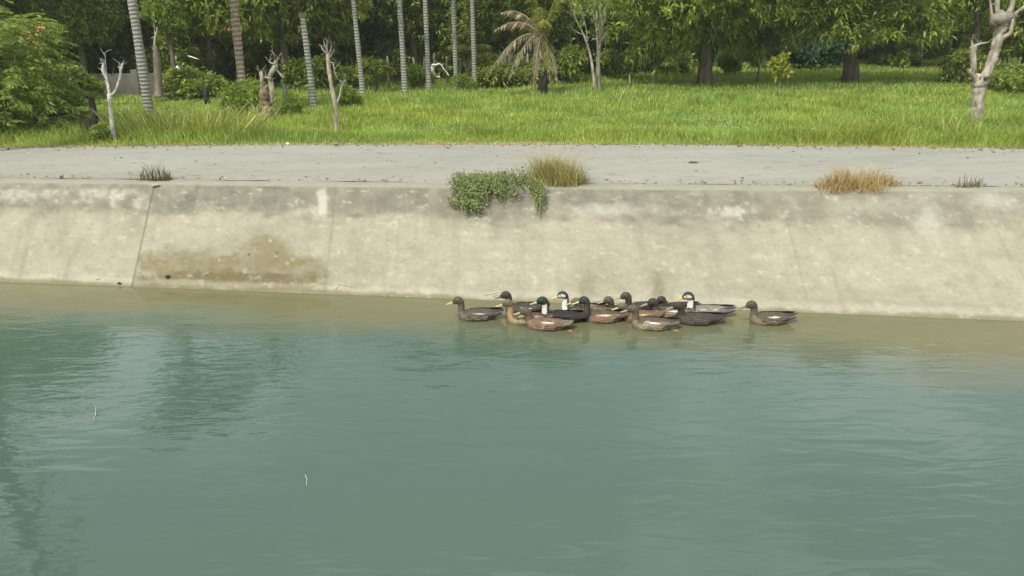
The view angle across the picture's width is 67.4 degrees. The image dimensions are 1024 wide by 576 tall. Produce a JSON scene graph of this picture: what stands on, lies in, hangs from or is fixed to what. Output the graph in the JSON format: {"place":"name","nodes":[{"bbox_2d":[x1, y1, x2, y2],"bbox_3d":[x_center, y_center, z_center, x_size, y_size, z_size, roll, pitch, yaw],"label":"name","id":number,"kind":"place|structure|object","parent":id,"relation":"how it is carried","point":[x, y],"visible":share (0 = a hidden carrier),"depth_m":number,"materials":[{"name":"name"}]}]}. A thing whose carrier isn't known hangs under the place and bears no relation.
{"place":"outdoors","nodes":[
{"label":"outdoors","id":0,"kind":"place"},
{"bbox_2d":[0,56,1023,148],"bbox_3d":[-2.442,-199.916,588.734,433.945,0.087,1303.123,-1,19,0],"label":"ground","id":1,"kind":"structure","parent":0,"point":[693,85],"depth_m":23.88,"materials":[{"name":"plant"}]},
{"bbox_2d":[0,0,30,125],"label":"feathery shrub","id":2,"kind":"object","parent":1,"relation":"on","point":[4,10],"visible":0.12,"depth_m":16.98,"materials":[{"name":"green plant"}]},
{"bbox_2d":[0,0,38,45],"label":"leafy tree","id":3,"kind":"object","parent":1,"relation":"on","point":[11,6],"visible":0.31,"depth_m":25.32,"materials":[{"name":"green plant"}]},
{"bbox_2d":[0,12,104,140],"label":"feathery shrub","id":4,"kind":"object","parent":1,"relation":"on","point":[10,75],"visible":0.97,"depth_m":15.44,"materials":[{"name":"green plant"}]},
{"bbox_2d":[3,60,106,102],"bbox_3d":[-13.494,-6.020,22.829,2.024,1.438,3.076,6,20,19],"label":"bush","id":5,"kind":"object","parent":1,"relation":"on","point":[98,86],"visible":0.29,"depth_m":22.79,"materials":[{"name":"green plant"}]},
{"bbox_2d":[1,79,108,129],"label":"feathery shrub","id":6,"kind":"object","parent":1,"relation":"on","point":[79,97],"visible":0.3,"depth_m":16.47,"materials":[{"name":"green plant"}]},
{"bbox_2d":[12,0,129,72],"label":"leafy tree","id":7,"kind":"object","parent":1,"relation":"on","point":[82,20],"visible":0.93,"depth_m":24.36,"materials":[{"name":"green plant"}]},
{"bbox_2d":[83,120,115,143],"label":"bush","id":8,"kind":"object","parent":1,"relation":"on","point":[98,130],"visible":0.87,"depth_m":14.54,"materials":[{"name":"green plant"}]},
{"bbox_2d":[99,48,126,140],"bbox_3d":[-7.436,-3.612,14.487,0.666,1.751,0.227,4,19,13],"label":"bare tree","id":9,"kind":"object","parent":1,"relation":"on","point":[109,95],"visible":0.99,"depth_m":14.40,"materials":[{"name":"grey plant"}]},
{"bbox_2d":[91,0,150,47],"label":"leafy tree","id":10,"kind":"object","parent":1,"relation":"on","point":[123,3],"visible":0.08,"depth_m":27.08,"materials":[{"name":"green plant"}]},
{"bbox_2d":[127,0,153,116],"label":"palm tree","id":11,"kind":"object","parent":1,"relation":"on","point":[143,75],"visible":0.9,"depth_m":17.49,"materials":[{"name":"grey plant"}]},
{"bbox_2d":[85,69,201,97],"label":"wall","id":12,"kind":"structure","parent":1,"relation":"on","point":[129,83],"depth_m":24.45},
{"bbox_2d":[150,16,163,96],"bbox_3d":[-10.501,-6.762,22.564,0.455,2.293,0.285,7,21,22],"label":"trunk","id":13,"kind":"object","parent":1,"relation":"on","point":[158,80],"visible":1,"depth_m":22.63,"materials":[{"name":"grey plant"}]},
{"bbox_2d":[92,115,223,141],"bbox_3d":[-6.939,-3.152,15.125,2.869,0.500,2.132,-1,19,0],"label":"grass clump","id":14,"kind":"object","parent":1,"relation":"on","point":[152,127],"visible":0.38,"depth_m":14.92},
{"bbox_2d":[102,0,225,51],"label":"leafy tree","id":15,"kind":"object","parent":1,"relation":"on","point":[126,24],"visible":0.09,"depth_m":27.63,"materials":[{"name":"green plant"}]},
{"bbox_2d":[138,0,200,66],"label":"leafy tree","id":16,"kind":"object","parent":1,"relation":"on","point":[174,17],"visible":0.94,"depth_m":24.57,"materials":[{"name":"green plant"}]},
{"bbox_2d":[83,98,292,139],"bbox_3d":[-6.454,-3.419,15.557,4.544,0.713,2.829,-3,19,-7],"label":"grass clump","id":17,"kind":"object","parent":1,"relation":"on","point":[186,115],"visible":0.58,"depth_m":15.27,"materials":[{"name":"plant"}]},
{"bbox_2d":[32,80,344,137],"bbox_3d":[-8.025,-4.654,19.076,3.015,0.799,8.298,10,21,27],"label":"roadside fence","id":18,"kind":"object","parent":1,"relation":"on","point":[92,103],"visible":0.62,"depth_m":15.54,"materials":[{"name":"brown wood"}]},
{"bbox_2d":[162,65,230,99],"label":"bush","id":19,"kind":"object","parent":1,"relation":"on","point":[186,81],"visible":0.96,"depth_m":23.30,"materials":[{"name":"green plant"}]},
{"bbox_2d":[169,0,249,74],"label":"mango tree","id":20,"kind":"object","parent":1,"relation":"on","point":[211,64],"visible":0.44,"depth_m":25.65,"materials":[{"name":"green plant"}]},
{"bbox_2d":[164,111,277,132],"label":"grass clump","id":21,"kind":"object","parent":1,"relation":"on","point":[222,120],"visible":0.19,"depth_m":15.45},
{"bbox_2d":[229,0,245,86],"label":"palm tree","id":22,"kind":"object","parent":1,"relation":"on","point":[237,40],"visible":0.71,"depth_m":18.80,"materials":[{"name":"grey plant"}]},
{"bbox_2d":[215,74,273,117],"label":"bush","id":23,"kind":"object","parent":1,"relation":"on","point":[247,89],"visible":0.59,"depth_m":17.43,"materials":[{"name":"green plant"}]},
{"bbox_2d":[246,45,283,120],"bbox_3d":[-5.364,-4.312,16.811,0.795,1.898,0.607,-1,19,0],"label":"dead stump","id":24,"kind":"object","parent":1,"relation":"on","point":[266,94],"visible":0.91,"depth_m":16.85,"materials":[{"name":"wood"}]},
{"bbox_2d":[189,0,377,87],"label":"mango tree","id":25,"kind":"object","parent":1,"relation":"on","point":[280,16],"visible":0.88,"depth_m":26.48,"materials":[{"name":"green plant"}]},
{"bbox_2d":[275,90,307,116],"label":"bush","id":26,"kind":"object","parent":1,"relation":"on","point":[288,100],"visible":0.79,"depth_m":18.31,"materials":[{"name":"green plant"}]},
{"bbox_2d":[298,12,317,107],"bbox_3d":[-5.292,-5.871,19.954,0.294,2.484,0.225,-1,19,0],"label":"palm tree","id":27,"kind":"object","parent":1,"relation":"on","point":[311,86],"visible":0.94,"depth_m":19.91,"materials":[{"name":"grey plant"}]},
{"bbox_2d":[278,53,347,90],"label":"bush","id":28,"kind":"object","parent":1,"relation":"on","point":[295,70],"visible":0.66,"depth_m":25.98,"materials":[{"name":"green plant"}]},
{"bbox_2d":[262,0,374,44],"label":"leafy tree","id":29,"kind":"object","parent":1,"relation":"on","point":[360,28],"visible":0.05,"depth_m":30.07,"materials":[{"name":"green plant"}]},
{"bbox_2d":[318,37,346,131],"bbox_3d":[-3.550,-4.012,15.290,0.487,1.909,0.262,-1,19,0],"label":"bare tree","id":30,"kind":"object","parent":1,"relation":"on","point":[335,101],"visible":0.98,"depth_m":15.27,"materials":[{"name":"grey plant"}]},
{"bbox_2d":[319,114,363,130],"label":"grass clump","id":31,"kind":"object","parent":1,"relation":"on","point":[348,123],"visible":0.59,"depth_m":16.03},
{"bbox_2d":[330,83,363,107],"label":"bush","id":32,"kind":"object","parent":1,"relation":"on","point":[349,96],"visible":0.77,"depth_m":19.80,"materials":[{"name":"green plant"}]},
{"bbox_2d":[332,65,367,88],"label":"bush","id":33,"kind":"object","parent":1,"relation":"on","point":[350,74],"visible":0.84,"depth_m":26.03,"materials":[{"name":"green plant"}]},
{"bbox_2d":[351,0,365,94],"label":"palm tree","id":34,"kind":"object","parent":1,"relation":"on","point":[358,55],"visible":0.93,"depth_m":23.63,"materials":[{"name":"grey plant"}]},
{"bbox_2d":[350,12,390,45],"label":"leafy tree","id":35,"kind":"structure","parent":1,"relation":"on","point":[367,22],"depth_m":31.70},
{"bbox_2d":[355,56,396,91],"bbox_3d":[-4.504,-7.088,25.590,1.359,1.329,1.251,11,22,31],"label":"sapling","id":36,"kind":"object","parent":1,"relation":"on","point":[378,67],"visible":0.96,"depth_m":25.33,"materials":[{"name":"green plant"}]},
{"bbox_2d":[397,0,407,93],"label":"palm tree","id":37,"kind":"object","parent":1,"relation":"on","point":[402,49],"visible":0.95,"depth_m":24.09,"materials":[{"name":"grey plant"}]},
{"bbox_2d":[357,0,459,64],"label":"leafy tree","id":38,"kind":"object","parent":1,"relation":"on","point":[382,8],"visible":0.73,"depth_m":29.53,"materials":[{"name":"green plant"}]},
{"bbox_2d":[298,53,537,86],"bbox_3d":[-3.360,-7.800,27.542,8.576,1.150,1.675,-1,19,0],"label":"back fence","id":39,"kind":"object","parent":1,"relation":"on","point":[388,77],"visible":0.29,"depth_m":27.69,"materials":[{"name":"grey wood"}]},
{"bbox_2d":[406,63,438,88],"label":"bush","id":40,"kind":"object","parent":1,"relation":"on","point":[416,73],"visible":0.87,"depth_m":26.50,"materials":[{"name":"green plant"}]},
{"bbox_2d":[381,0,469,48],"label":"leafy tree","id":41,"kind":"object","parent":1,"relation":"on","point":[416,38],"visible":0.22,"depth_m":30.27,"materials":[{"name":"green plant"}]},
{"bbox_2d":[423,0,431,92],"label":"palm tree","id":42,"kind":"object","parent":1,"relation":"on","point":[427,50],"visible":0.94,"depth_m":24.74,"materials":[{"name":"grey plant"}]},
{"bbox_2d":[451,0,457,87],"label":"palm tree","id":43,"kind":"object","parent":1,"relation":"on","point":[454,44],"visible":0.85,"depth_m":25.44,"materials":[{"name":"grey plant"}]},
{"bbox_2d":[450,73,477,90],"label":"bush","id":44,"kind":"object","parent":1,"relation":"on","point":[460,80],"visible":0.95,"depth_m":25.05,"materials":[{"name":"green plant"}]},
{"bbox_2d":[445,44,492,72],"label":"palm","id":45,"kind":"object","parent":1,"relation":"on","point":[464,48],"visible":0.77,"depth_m":27.60,"materials":[{"name":"green plant"}]},
{"bbox_2d":[470,0,477,87],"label":"palm tree","id":46,"kind":"object","parent":1,"relation":"on","point":[473,46],"visible":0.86,"depth_m":25.66,"materials":[{"name":"grey plant"}]},
{"bbox_2d":[5,0,948,46],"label":"distant wood","id":47,"kind":"object","parent":1,"relation":"on","point":[33,16],"depth_m":44.48,"materials":[{"name":"green plant"}]},
{"bbox_2d":[468,123,514,135],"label":"grass clump","id":48,"kind":"object","parent":1,"relation":"on","point":[486,130],"visible":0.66,"depth_m":15.13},
{"bbox_2d":[466,51,518,87],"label":"bush","id":49,"kind":"object","parent":1,"relation":"on","point":[501,71],"visible":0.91,"depth_m":26.41,"materials":[{"name":"green plant"}]},
{"bbox_2d":[436,0,549,43],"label":"leafy tree","id":50,"kind":"object","parent":1,"relation":"on","point":[490,23],"visible":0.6,"depth_m":28.15,"materials":[{"name":"green plant"}]},
{"bbox_2d":[0,17,1023,87],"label":"undergrowth","id":51,"kind":"object","parent":1,"relation":"on","point":[255,55],"visible":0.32,"depth_m":29.96,"materials":[{"name":"green plant"}]},
{"bbox_2d":[460,0,591,57],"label":"leafy tree","id":52,"kind":"object","parent":1,"relation":"on","point":[563,15],"visible":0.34,"depth_m":28.28,"materials":[{"name":"green plant"}]},
{"bbox_2d":[501,53,552,86],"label":"bush","id":53,"kind":"object","parent":1,"relation":"on","point":[525,75],"visible":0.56,"depth_m":26.94,"materials":[{"name":"green plant"}]},
{"bbox_2d":[487,0,568,92],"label":"coconut palm","id":54,"kind":"object","parent":1,"relation":"on","point":[543,44],"visible":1,"depth_m":23.77,"materials":[{"name":"plant"}]},
{"bbox_2d":[540,43,588,83],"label":"bush","id":55,"kind":"object","parent":1,"relation":"on","point":[569,59],"visible":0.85,"depth_m":27.96,"materials":[{"name":"green plant"}]},
{"bbox_2d":[549,3,617,73],"bbox_3d":[2.641,-10.103,31.339,3.506,3.117,2.884,-1,19,0],"label":"leafy tree","id":56,"kind":"object","parent":1,"relation":"on","point":[590,23],"visible":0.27,"depth_m":30.48,"materials":[{"name":"green plant"}]},
{"bbox_2d":[569,0,606,90],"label":"thin tree","id":57,"kind":"object","parent":1,"relation":"on","point":[592,67],"visible":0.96,"depth_m":24.45,"materials":[{"name":"grey plant"}]},
{"bbox_2d":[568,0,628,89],"bbox_3d":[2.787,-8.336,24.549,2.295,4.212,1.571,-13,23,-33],"label":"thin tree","id":58,"kind":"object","parent":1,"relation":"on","point":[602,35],"visible":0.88,"depth_m":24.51,"materials":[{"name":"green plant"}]},
{"bbox_2d":[593,47,639,77],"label":"bush","id":59,"kind":"object","parent":1,"relation":"on","point":[612,59],"visible":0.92,"depth_m":28.94,"materials":[{"name":"green plant"}]},
{"bbox_2d":[576,0,659,52],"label":"leafy tree","id":60,"kind":"object","parent":1,"relation":"on","point":[619,44],"visible":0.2,"depth_m":31.28,"materials":[{"name":"green plant"}]},
{"bbox_2d":[623,13,685,83],"bbox_3d":[4.804,-8.020,25.980,2.040,2.612,1.983,8,21,24],"label":"mango tree","id":61,"kind":"object","parent":1,"relation":"on","point":[648,38],"visible":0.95,"depth_m":25.80,"materials":[{"name":"green plant"}]},
{"bbox_2d":[661,54,692,73],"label":"bush","id":62,"kind":"object","parent":1,"relation":"on","point":[684,66],"visible":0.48,"depth_m":32.02,"materials":[{"name":"green plant"}]},
{"bbox_2d":[588,0,836,85],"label":"mango tree","id":63,"kind":"object","parent":1,"relation":"on","point":[718,18],"visible":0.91,"depth_m":25.29,"materials":[{"name":"green plant"}]},
{"bbox_2d":[714,46,745,74],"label":"bush","id":64,"kind":"object","parent":1,"relation":"on","point":[725,64],"visible":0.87,"depth_m":31.53,"materials":[{"name":"green plant"}]},
{"bbox_2d":[737,24,783,82],"bbox_3d":[8.527,-7.971,26.312,1.528,2.215,1.398,-12,22,-30],"label":"young tree","id":65,"kind":"object","parent":1,"relation":"on","point":[758,44],"visible":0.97,"depth_m":26.08,"materials":[{"name":"green plant"}]},
{"bbox_2d":[766,51,795,95],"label":"sapling","id":66,"kind":"object","parent":1,"relation":"on","point":[776,63],"visible":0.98,"depth_m":21.46,"materials":[{"name":"green plant"}]},
{"bbox_2d":[760,23,822,67],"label":"bush","id":67,"kind":"object","parent":1,"relation":"on","point":[810,55],"visible":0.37,"depth_m":33.53,"materials":[{"name":"green plant"}]},
{"bbox_2d":[790,32,844,67],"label":"bush","id":68,"kind":"object","parent":1,"relation":"on","point":[830,55],"visible":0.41,"depth_m":33.71,"materials":[{"name":"green plant"}]},
{"bbox_2d":[743,0,969,82],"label":"mango tree","id":69,"kind":"object","parent":1,"relation":"on","point":[860,18],"visible":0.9,"depth_m":24.63,"materials":[{"name":"green plant"}]},
{"bbox_2d":[784,109,937,134],"bbox_3d":[6.689,-3.134,14.675,3.283,0.443,1.919,-1,19,0],"label":"grass clump","id":70,"kind":"object","parent":1,"relation":"on","point":[857,120],"visible":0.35,"depth_m":14.66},
{"bbox_2d":[865,46,926,67],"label":"bush","id":71,"kind":"object","parent":1,"relation":"on","point":[904,57],"visible":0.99,"depth_m":35.11,"materials":[{"name":"green plant"}]},
{"bbox_2d":[829,0,971,52],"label":"leafy tree","id":72,"kind":"object","parent":1,"relation":"on","point":[892,44],"visible":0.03,"depth_m":35.54,"materials":[{"name":"green plant"}]},
{"bbox_2d":[827,101,1004,128],"bbox_3d":[7.630,-3.339,15.040,3.519,0.572,2.418,-1,19,0],"label":"grass clump","id":73,"kind":"object","parent":1,"relation":"on","point":[908,115],"visible":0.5,"depth_m":14.91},
{"bbox_2d":[894,0,970,66],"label":"mango tree","id":74,"kind":"object","parent":1,"relation":"on","point":[919,48],"visible":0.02,"depth_m":35.24,"materials":[{"name":"green plant"}]},
{"bbox_2d":[875,112,1020,136],"bbox_3d":[8.076,-3.034,14.355,2.719,0.428,1.973,-1,19,0],"label":"grass clump","id":75,"kind":"object","parent":1,"relation":"on","point":[951,123],"visible":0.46,"depth_m":14.20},
{"bbox_2d":[902,14,1003,51],"bbox_3d":[21.512,-14.323,36.108,6.258,7.696,7.341,-1,19,0],"label":"leafy tree","id":76,"kind":"object","parent":1,"relation":"on","point":[956,43],"visible":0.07,"depth_m":37.06,"materials":[{"name":"green plant"}]},
{"bbox_2d":[936,47,1006,84],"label":"bush","id":77,"kind":"object","parent":1,"relation":"on","point":[955,65],"visible":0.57,"depth_m":25.29,"materials":[{"name":"green plant"}]},
{"bbox_2d":[924,0,1023,80],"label":"leafy tree","id":78,"kind":"object","parent":1,"relation":"on","point":[979,9],"visible":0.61,"depth_m":25.30,"materials":[{"name":"green plant"}]},
{"bbox_2d":[943,0,1023,63],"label":"leafy tree","id":79,"kind":"object","parent":1,"relation":"on","point":[1016,48],"visible":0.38,"depth_m":29.14,"materials":[{"name":"green plant"}]},
{"bbox_2d":[947,104,1023,127],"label":"grass clump","id":80,"kind":"object","parent":1,"relation":"on","point":[996,114],"visible":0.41,"depth_m":14.88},
{"bbox_2d":[967,0,1023,122],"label":"pollarded tree","id":81,"kind":"object","parent":1,"relation":"on","point":[1000,21],"visible":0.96,"depth_m":14.73,"materials":[{"name":"grey plant"}]},
{"bbox_2d":[987,61,1023,93],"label":"bush","id":82,"kind":"object","parent":1,"relation":"on","point":[1012,80],"visible":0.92,"depth_m":21.69,"materials":[{"name":"green plant"}]},
{"bbox_2d":[0,282,1023,575],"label":"water","id":83,"kind":"structure","parent":0,"point":[420,436],"depth_m":6.04,"materials":[{"name":"liquid"}]},
{"bbox_2d":[446,296,503,321],"bbox_3d":[-0.409,0.241,8.542,0.642,0.321,0.237,-2,19,-3],"label":"duck","id":84,"kind":"object","parent":83,"relation":"on","point":[479,314],"visible":0.98,"depth_m":8.49},
{"bbox_2d":[494,291,550,312],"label":"duck","id":85,"kind":"object","parent":83,"relation":"on","point":[518,306],"visible":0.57,"depth_m":8.65},
{"bbox_2d":[495,299,553,324],"bbox_3d":[0.141,0.275,8.419,0.642,0.325,0.237,0,19,2],"label":"duck","id":86,"kind":"object","parent":83,"relation":"on","point":[518,319],"visible":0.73,"depth_m":8.37},
{"bbox_2d":[513,307,573,330],"bbox_3d":[0.340,0.347,8.263,0.657,0.284,0.236,2,19,8],"label":"duck","id":87,"kind":"object","parent":83,"relation":"on","point":[547,323],"visible":0.99,"depth_m":8.21},
{"bbox_2d":[530,296,589,323],"bbox_3d":[0.527,0.256,8.438,0.661,0.341,0.244,0,19,3],"label":"duck","id":88,"kind":"object","parent":83,"relation":"on","point":[577,315],"visible":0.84,"depth_m":8.39},
{"bbox_2d":[551,291,607,309],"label":"duck","id":89,"kind":"object","parent":83,"relation":"on","point":[563,296],"visible":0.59,"depth_m":8.61},
{"bbox_2d":[565,297,615,310],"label":"duck","id":90,"kind":"object","parent":83,"relation":"on","point":[579,306],"visible":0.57,"depth_m":8.54},
{"bbox_2d":[572,296,628,323],"bbox_3d":[0.973,0.249,8.435,0.642,0.344,0.237,-1,19,-1],"label":"duck","id":91,"kind":"object","parent":83,"relation":"on","point":[603,316],"visible":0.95,"depth_m":8.38},
{"bbox_2d":[597,296,650,309],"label":"duck","id":92,"kind":"object","parent":83,"relation":"on","point":[609,300],"visible":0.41,"depth_m":8.57},
{"bbox_2d":[612,303,664,321],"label":"duck","id":93,"kind":"object","parent":83,"relation":"on","point":[642,312],"visible":0.62,"depth_m":8.42},
{"bbox_2d":[614,292,669,308],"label":"duck","id":94,"kind":"object","parent":83,"relation":"on","point":[627,296],"visible":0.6,"depth_m":8.62},
{"bbox_2d":[620,304,680,330],"bbox_3d":[1.478,0.331,8.225,0.642,0.313,0.237,2,19,6],"label":"duck","id":95,"kind":"object","parent":83,"relation":"on","point":[650,323],"visible":0.99,"depth_m":8.18},
{"bbox_2d":[641,298,695,317],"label":"duck","id":96,"kind":"object","parent":83,"relation":"on","point":[653,303],"visible":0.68,"depth_m":8.49},
{"bbox_2d":[666,301,724,325],"bbox_3d":[1.992,0.290,8.345,0.642,0.300,0.237,0,19,3],"label":"duck","id":97,"kind":"object","parent":83,"relation":"on","point":[698,318],"visible":0.98,"depth_m":8.29},
{"bbox_2d":[675,292,735,315],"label":"duck","id":98,"kind":"object","parent":83,"relation":"on","point":[725,309],"visible":0.75,"depth_m":8.49},
{"bbox_2d":[739,300,797,325],"bbox_3d":[2.773,0.280,8.330,0.642,0.313,0.236,-1,19,-2],"label":"duck","id":99,"kind":"object","parent":83,"relation":"on","point":[766,318],"visible":0.98,"depth_m":8.28},
{"bbox_2d":[0,178,1023,320],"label":"canal bank","id":100,"kind":"structure","parent":0,"point":[936,251],"depth_m":9.50,"materials":[{"name":"concrete"}]},
{"bbox_2d":[133,159,173,180],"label":"grass tuft","id":101,"kind":"object","parent":100,"relation":"on","point":[165,178],"visible":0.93,"depth_m":10.64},
{"bbox_2d":[443,168,533,214],"bbox_3d":[-0.296,-1.256,9.896,1.161,0.517,0.850,-1,19,0],"label":"trailing weed","id":102,"kind":"object","parent":100,"relation":"on","point":[481,183],"visible":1,"depth_m":9.77,"materials":[{"name":"plant"}]},
{"bbox_2d":[526,177,547,215],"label":"trailing weed","id":103,"kind":"object","parent":100,"relation":"on","point":[538,192],"visible":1,"depth_m":9.64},
{"bbox_2d":[812,159,904,192],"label":"grass tuft","id":104,"kind":"object","parent":100,"relation":"on","point":[839,182],"visible":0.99,"depth_m":9.59,"materials":[{"name":"plant"}]},
{"bbox_2d":[953,173,986,187],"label":"grass tuft","id":105,"kind":"object","parent":100,"relation":"on","point":[969,185],"visible":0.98,"depth_m":9.63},
{"bbox_2d":[0,145,1023,185],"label":"road","id":106,"kind":"structure","parent":0,"point":[668,164],"depth_m":11.56,"materials":[{"name":"concrete"}]},
{"bbox_2d":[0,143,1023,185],"bbox_3d":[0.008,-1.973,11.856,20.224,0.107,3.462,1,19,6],"label":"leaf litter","id":107,"kind":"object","parent":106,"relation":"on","point":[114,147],"visible":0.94,"depth_m":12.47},
{"bbox_2d":[499,142,596,187],"bbox_3d":[0.491,-1.646,10.120,1.462,0.550,1.353,17,26,42],"label":"grass tuft","id":108,"kind":"object","parent":106,"relation":"on","point":[551,174],"visible":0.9,"depth_m":10.00,"materials":[{"name":"plant"}]},
{"bbox_2d":[1,141,1022,148],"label":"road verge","id":109,"kind":"structure","parent":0,"point":[532,144],"depth_m":13.85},
{"bbox_2d":[0,138,1023,148],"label":"verge weeds","id":110,"kind":"object","parent":109,"relation":"on","point":[545,143],"visible":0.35,"depth_m":13.73,"materials":[{"name":"plant"}]},
{"bbox_2d":[0,177,1023,186],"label":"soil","id":111,"kind":"structure","parent":0,"point":[580,183],"depth_m":10.53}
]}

